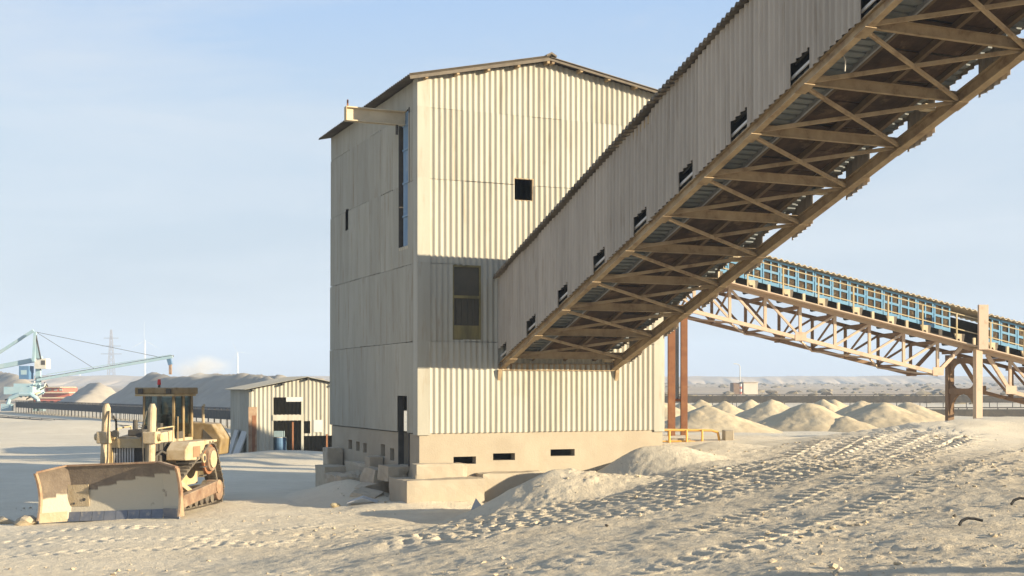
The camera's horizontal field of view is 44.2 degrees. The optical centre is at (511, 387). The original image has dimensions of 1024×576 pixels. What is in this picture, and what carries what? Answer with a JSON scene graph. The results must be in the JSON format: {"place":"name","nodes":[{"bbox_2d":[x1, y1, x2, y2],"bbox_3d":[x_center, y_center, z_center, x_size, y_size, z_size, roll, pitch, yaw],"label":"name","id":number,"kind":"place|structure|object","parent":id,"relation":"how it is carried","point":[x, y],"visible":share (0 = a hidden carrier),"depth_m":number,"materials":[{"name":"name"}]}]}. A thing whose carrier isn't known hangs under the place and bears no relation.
{"place":"outdoors","nodes":[
{"label":"outdoors","id":0,"kind":"place"},
{"bbox_2d":[0,384,1023,575],"bbox_3d":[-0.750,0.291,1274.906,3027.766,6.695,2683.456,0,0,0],"label":"sandy ground","id":1,"kind":"structure","parent":0,"point":[527,535],"depth_m":25.75,"materials":[{"name":"beige sand"}]},
{"bbox_2d":[0,516,14,523],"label":"spoil lump","id":2,"kind":"object","parent":1,"relation":"on","point":[3,520],"visible":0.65,"depth_m":32.72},
{"bbox_2d":[0,371,44,399],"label":"stockpile","id":3,"kind":"object","parent":1,"relation":"on","point":[8,380],"visible":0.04,"depth_m":306.72,"materials":[{"name":"beige sand"}]},
{"bbox_2d":[14,515,37,525],"bbox_3d":[-12.578,3.469,32.632,0.647,0.362,0.745,0,0,2],"label":"spoil lump","id":4,"kind":"object","parent":1,"relation":"on","point":[23,520],"visible":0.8,"depth_m":32.37,"materials":[{"name":"beige stone"}]},
{"bbox_2d":[34,387,76,402],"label":"plant building","id":5,"kind":"structure","parent":1,"relation":"on","point":[57,394],"depth_m":263.00,"materials":[{"name":"metal"}]},
{"bbox_2d":[0,415,141,427],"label":"overland conveyor","id":6,"kind":"object","parent":1,"relation":"on","point":[14,417],"visible":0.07,"depth_m":122.87,"materials":[{"name":"metal"}]},
{"bbox_2d":[0,329,173,410],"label":"stacker machine","id":7,"kind":"object","parent":1,"relation":"on","point":[28,390],"visible":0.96,"depth_m":167.10,"materials":[{"name":"blue paint"}]},
{"bbox_2d":[58,382,115,403],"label":"stockpile","id":8,"kind":"object","parent":1,"relation":"on","point":[96,393],"visible":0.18,"depth_m":239.71,"materials":[{"name":"beige sand"}]},
{"bbox_2d":[107,330,114,374],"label":"power pylon","id":9,"kind":"object","parent":1,"relation":"on","point":[110,344],"visible":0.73,"depth_m":1199.12,"materials":[{"name":"grey metal"}]},
{"bbox_2d":[15,401,229,427],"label":"overland conveyor","id":10,"kind":"object","parent":1,"relation":"on","point":[220,413],"visible":0.44,"depth_m":135.57,"materials":[{"name":"metal"}]},
{"bbox_2d":[34,379,230,522],"bbox_3d":[-9.949,1.623,34.850,3.908,3.729,5.607,0,0,8],"label":"bulldozer","id":11,"kind":"object","parent":1,"relation":"on","point":[162,458],"visible":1,"depth_m":33.09,"materials":[{"name":"metal"}]},
{"bbox_2d":[130,340,155,375],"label":"wind turbine","id":12,"kind":"object","parent":1,"relation":"on","point":[145,341],"visible":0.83,"depth_m":2198.64,"materials":[{"name":"white metal"}]},
{"bbox_2d":[101,372,323,409],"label":"stockpile","id":13,"kind":"object","parent":1,"relation":"on","point":[212,392],"visible":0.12,"depth_m":169.04,"materials":[{"name":"grey sand"}]},
{"bbox_2d":[227,430,238,453],"bbox_3d":[-13.718,2.713,61.990,0.060,1.350,0.900,19,-7,-22],"label":"leaning sheet","id":14,"kind":"object","parent":1,"relation":"on","point":[233,439],"visible":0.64,"depth_m":61.81,"materials":[{"name":"grey metal"}]},
{"bbox_2d":[190,372,285,378],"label":"stockpile","id":15,"kind":"object","parent":1,"relation":"on","point":[201,375],"visible":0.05,"depth_m":202.66,"materials":[{"name":"beige sand"}]},
{"bbox_2d":[233,431,245,453],"bbox_3d":[-13.123,2.719,60.858,0.060,1.350,0.900,25,-12,-27],"label":"leaning sheet","id":16,"kind":"object","parent":1,"relation":"on","point":[240,443],"visible":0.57,"depth_m":60.81,"materials":[{"name":"grey metal"}]},
{"bbox_2d":[229,344,250,373],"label":"wind turbine","id":17,"kind":"object","parent":1,"relation":"on","point":[237,361],"visible":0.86,"depth_m":2198.50,"materials":[{"name":"white metal"}]},
{"bbox_2d":[225,376,331,453],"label":"workshop shed","id":18,"kind":"structure","parent":1,"relation":"on","point":[297,410],"depth_m":61.22,"materials":[{"name":"metal"}]},
{"bbox_2d":[273,437,286,449],"bbox_3d":[-11.307,2.855,61.449,0.650,0.930,0.650,0,0,0],"label":"oil drum","id":19,"kind":"object","parent":1,"relation":"on","point":[279,443],"visible":0.77,"depth_m":61.19,"materials":[{"name":"blue paint"}]},
{"bbox_2d":[273,431,284,436],"bbox_3d":[-11.334,2.235,61.383,0.480,0.300,0.400,0,0,0],"label":"storage crate","id":20,"kind":"object","parent":19,"relation":"on","point":[278,433],"visible":1,"depth_m":61.18,"materials":[{"name":"blue paint"}]},
{"bbox_2d":[315,464,345,486],"bbox_3d":[-5.872,3.206,41.088,0.826,1.420,1.237,0,0,-23],"label":"concrete block","id":21,"kind":"object","parent":1,"relation":"on","point":[320,470],"depth_m":40.72,"materials":[{"name":"grey concrete"}]},
{"bbox_2d":[323,447,343,464],"bbox_3d":[-5.975,2.850,42.095,0.593,1.744,0.681,0,0,-23],"label":"concrete block","id":22,"kind":"object","parent":21,"relation":"on","point":[333,455],"depth_m":41.82,"materials":[{"name":"grey concrete"}]},
{"bbox_2d":[330,503,340,507],"bbox_3d":[-4.832,3.211,34.526,0.258,0.134,0.188,0,0,-41],"label":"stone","id":23,"kind":"object","parent":1,"relation":"on","point":[333,505],"visible":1,"depth_m":34.47,"materials":[{"name":"beige stone"}]},
{"bbox_2d":[323,470,361,483],"bbox_3d":[-5.066,3.315,38.664,1.131,1.543,2.254,0,0,-23],"label":"concrete block","id":24,"kind":"object","parent":1,"relation":"on","point":[329,477],"depth_m":38.35,"materials":[{"name":"grey concrete"}]},
{"bbox_2d":[345,460,364,471],"bbox_3d":[-4.751,2.820,39.580,0.345,0.998,2.675,0,0,-23],"label":"concrete block","id":25,"kind":"object","parent":1,"relation":"on","point":[354,465],"depth_m":39.77,"materials":[{"name":"grey concrete"}]},
{"bbox_2d":[347,495,378,502],"bbox_3d":[-4.075,3.046,34.487,0.840,0.200,0.360,0,0,0],"label":"scrap metal sheet","id":26,"kind":"object","parent":1,"relation":"on","point":[367,498],"visible":1,"depth_m":34.43,"materials":[{"name":"grey metal"}]},
{"bbox_2d":[349,486,383,498],"bbox_3d":[-4.112,3.122,35.677,0.767,0.429,0.826,12,11,13],"label":"concrete rubble","id":27,"kind":"object","parent":1,"relation":"on","point":[367,492],"visible":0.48,"depth_m":35.51,"materials":[{"name":"grey concrete"}]},
{"bbox_2d":[354,481,384,491],"bbox_3d":[-4.320,3.044,36.642,0.968,0.514,0.901,-9,6,39],"label":"concrete rubble","id":28,"kind":"object","parent":1,"relation":"on","point":[380,485],"visible":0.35,"depth_m":36.53,"materials":[{"name":"grey concrete"}]},
{"bbox_2d":[365,456,382,467],"bbox_3d":[-4.161,2.880,38.008,0.477,1.668,0.543,0,0,-23],"label":"concrete block","id":29,"kind":"object","parent":1,"relation":"on","point":[375,461],"depth_m":37.80,"materials":[{"name":"grey concrete"}]},
{"bbox_2d":[360,466,388,492],"bbox_3d":[-3.962,2.735,37.154,0.769,0.753,0.929,8,0,-34],"label":"concrete rubble","id":30,"kind":"object","parent":1,"relation":"on","point":[369,474],"visible":0.39,"depth_m":36.88,"materials":[{"name":"grey concrete"}]},
{"bbox_2d":[377,464,408,481],"bbox_3d":[-3.397,2.452,36.115,0.651,0.494,1.069,3,-1,-23],"label":"concrete rubble","id":31,"kind":"object","parent":1,"relation":"on","point":[385,472],"visible":0.78,"depth_m":35.73,"materials":[{"name":"grey concrete"}]},
{"bbox_2d":[389,476,484,502],"bbox_3d":[-2.077,3.238,34.948,2.319,1.566,1.619,0,0,-23],"label":"concrete block","id":32,"kind":"object","parent":1,"relation":"on","point":[412,490],"depth_m":34.29,"materials":[{"name":"beige concrete"}]},
{"bbox_2d":[412,462,466,478],"bbox_3d":[-1.997,2.520,34.951,1.545,0.878,0.427,0,0,-23],"label":"concrete block","id":33,"kind":"object","parent":32,"relation":"on","point":[431,470],"depth_m":34.75,"materials":[{"name":"beige concrete"}]},
{"bbox_2d":[471,499,480,509],"bbox_3d":[-0.816,3.061,32.667,0.547,0.420,0.282,0,0,-40],"label":"slab fragment","id":34,"kind":"object","parent":1,"relation":"on","point":[476,504],"visible":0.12,"depth_m":32.68,"materials":[{"name":"grey concrete"}]},
{"bbox_2d":[318,52,664,476],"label":"transfer tower","id":35,"kind":"structure","parent":1,"relation":"on","point":[450,187],"depth_m":36.33,"materials":[{"name":"metal"}]},
{"bbox_2d":[402,111,407,246],"bbox_3d":[-3.005,-5.980,36.068,0.070,3.840,0.600,0,0,-23],"label":"hoist door","id":36,"kind":"structure","parent":35,"relation":"in","point":[405,128],"depth_m":36.17,"materials":[{"name":"metal"}]},
{"bbox_2d":[453,264,480,339],"bbox_3d":[-1.285,-2.405,35.532,0.870,2.110,0.090,0,0,-23],"label":"window","id":37,"kind":"structure","parent":35,"relation":"in","point":[466,278],"depth_m":35.53,"materials":[{"name":"grey glass"}]},
{"bbox_2d":[512,178,533,201],"bbox_3d":[0.310,-5.690,36.242,0.640,0.660,0.100,0,0,-23],"label":"window frame","id":38,"kind":"structure","parent":35,"relation":"in","point":[532,180],"depth_m":36.31,"materials":[{"name":"metal"}]},
{"bbox_2d":[493,0,1023,380],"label":"conveyor gallery","id":39,"kind":"object","parent":35,"relation":"attached to","point":[750,125],"visible":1,"depth_m":26.69,"materials":[{"name":"metal"}]},
{"bbox_2d":[476,470,543,501],"bbox_3d":[-0.030,3.134,35.725,1.992,1.565,0.614,0,0,-23],"label":"concrete block","id":40,"kind":"object","parent":1,"relation":"on","point":[497,483],"depth_m":35.33,"materials":[{"name":"beige concrete"}]},
{"bbox_2d":[4,430,1023,575],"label":"sand clods","id":41,"kind":"object","parent":1,"relation":"on","point":[834,565],"visible":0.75,"depth_m":20.69,"materials":[{"name":"beige sand"}]},
{"bbox_2d":[665,403,679,420],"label":"sand heap","id":42,"kind":"object","parent":1,"relation":"on","point":[677,411],"visible":0.07,"depth_m":78.45,"materials":[{"name":"beige sand"}]},
{"bbox_2d":[668,317,687,435],"bbox_3d":[6.185,-0.195,47.098,0.870,5.790,0.437,0,0,0],"label":"rusty support frame","id":43,"kind":"object","parent":1,"relation":"on","point":[673,366],"visible":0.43,"depth_m":46.98,"materials":[{"name":"brown metal"}]},
{"bbox_2d":[675,403,696,411],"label":"sand heap","id":44,"kind":"object","parent":1,"relation":"on","point":[690,407],"visible":0.06,"depth_m":84.40,"materials":[{"name":"beige sand"}]},
{"bbox_2d":[662,429,719,442],"bbox_3d":[5.919,1.791,42.489,2.145,0.866,0.662,0,0,0],"label":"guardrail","id":45,"kind":"object","parent":1,"relation":"on","point":[670,439],"visible":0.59,"depth_m":42.26,"materials":[{"name":"metal"}]},
{"bbox_2d":[692,400,712,407],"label":"sand heap","id":46,"kind":"object","parent":1,"relation":"on","point":[698,403],"visible":0.13,"depth_m":95.76,"materials":[{"name":"beige sand"}]},
{"bbox_2d":[665,405,782,432],"bbox_3d":[9.875,1.779,64.784,9.098,1.774,9.649,0,0,0],"label":"sand heap","id":47,"kind":"object","parent":1,"relation":"on","point":[708,417],"visible":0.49,"depth_m":62.83,"materials":[{"name":"beige sand"}]},
{"bbox_2d":[712,401,743,414],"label":"sand heap","id":48,"kind":"object","parent":1,"relation":"on","point":[725,406],"visible":0.19,"depth_m":88.43,"materials":[{"name":"beige sand"}]},
{"bbox_2d":[722,430,733,439],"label":"concrete block","id":49,"kind":"object","parent":1,"relation":"on","point":[727,434],"visible":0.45,"depth_m":42.19,"materials":[{"name":"concrete"}]},
{"bbox_2d":[730,382,757,393],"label":"roadside hut","id":50,"kind":"object","parent":1,"relation":"on","point":[749,387],"visible":0.71,"depth_m":314.70,"materials":[{"name":"white metal"}]},
{"bbox_2d":[737,399,757,410],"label":"sand heap","id":51,"kind":"object","parent":1,"relation":"on","point":[747,405],"visible":0.09,"depth_m":93.06,"materials":[{"name":"beige sand"}]},
{"bbox_2d":[735,399,789,421],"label":"sand heap","id":52,"kind":"object","parent":1,"relation":"on","point":[763,410],"visible":0.22,"depth_m":80.49,"materials":[{"name":"beige sand"}]},
{"bbox_2d":[756,403,843,430],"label":"sand heap","id":53,"kind":"object","parent":1,"relation":"on","point":[808,417],"visible":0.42,"depth_m":66.58,"materials":[{"name":"beige sand"}]},
{"bbox_2d":[814,399,840,411],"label":"sand heap","id":54,"kind":"object","parent":1,"relation":"on","point":[828,405],"visible":0.1,"depth_m":93.15,"materials":[{"name":"beige sand"}]},
{"bbox_2d":[828,399,847,408],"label":"sand heap","id":55,"kind":"object","parent":1,"relation":"on","point":[838,404],"visible":0.05,"depth_m":95.82,"materials":[{"name":"beige sand"}]},
{"bbox_2d":[665,394,1023,406],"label":"overland conveyor","id":56,"kind":"object","parent":1,"relation":"on","point":[784,399],"visible":0.56,"depth_m":139.18,"materials":[{"name":"metal"}]},
{"bbox_2d":[665,382,1023,403],"bbox_3d":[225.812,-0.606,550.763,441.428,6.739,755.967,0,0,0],"label":"desert scrub","id":57,"kind":"object","parent":1,"relation":"on","point":[829,391],"visible":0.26,"depth_m":372.10,"materials":[{"name":"plant"}]},
{"bbox_2d":[678,255,1023,420],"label":"conveyor bridge","id":58,"kind":"structure","parent":1,"relation":"on","point":[993,339],"depth_m":48.73,"materials":[{"name":"metal"}]},
{"bbox_2d":[828,416,876,431],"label":"sand heap","id":59,"kind":"object","parent":1,"relation":"on","point":[845,424],"visible":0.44,"depth_m":65.09,"materials":[{"name":"beige sand"}]},
{"bbox_2d":[834,401,870,414],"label":"sand heap","id":60,"kind":"object","parent":1,"relation":"on","point":[855,406],"visible":0.13,"depth_m":84.80,"materials":[{"name":"beige sand"}]},
{"bbox_2d":[841,402,933,427],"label":"sand heap","id":61,"kind":"object","parent":1,"relation":"on","point":[881,415],"visible":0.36,"depth_m":69.17,"materials":[{"name":"beige sand"}]},
{"bbox_2d":[898,402,944,420],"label":"sand heap","id":62,"kind":"object","parent":1,"relation":"on","point":[922,411],"visible":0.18,"depth_m":76.89,"materials":[{"name":"beige sand"}]},
{"bbox_2d":[958,517,982,525],"bbox_3d":[6.610,1.923,18.204,0.375,0.127,0.080,0,0,-5],"label":"rubber strip","id":63,"kind":"object","parent":1,"relation":"on","point":[968,518],"visible":1,"depth_m":18.20,"materials":[{"name":"black rubber"}]},
{"bbox_2d":[925,407,1023,416],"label":"overland conveyor","id":64,"kind":"object","parent":1,"relation":"on","point":[997,412],"visible":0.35,"depth_m":96.69,"materials":[{"name":"metal"}]},
{"bbox_2d":[1010,497,1023,504],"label":"rubber strip","id":65,"kind":"object","parent":1,"relation":"on","point":[1014,500],"visible":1,"depth_m":19.99,"materials":[{"name":"black rubber"}]},
{"bbox_2d":[0,0,1023,376],"label":"sky","id":66,"kind":"structure","parent":0,"point":[165,169],"materials":[{"name":"blue"}]},
{"bbox_2d":[26,375,1023,385],"bbox_3d":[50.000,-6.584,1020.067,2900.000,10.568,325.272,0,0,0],"label":"escarpment hills","id":67,"kind":"structure","parent":0,"point":[114,380],"depth_m":1010.04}
]}

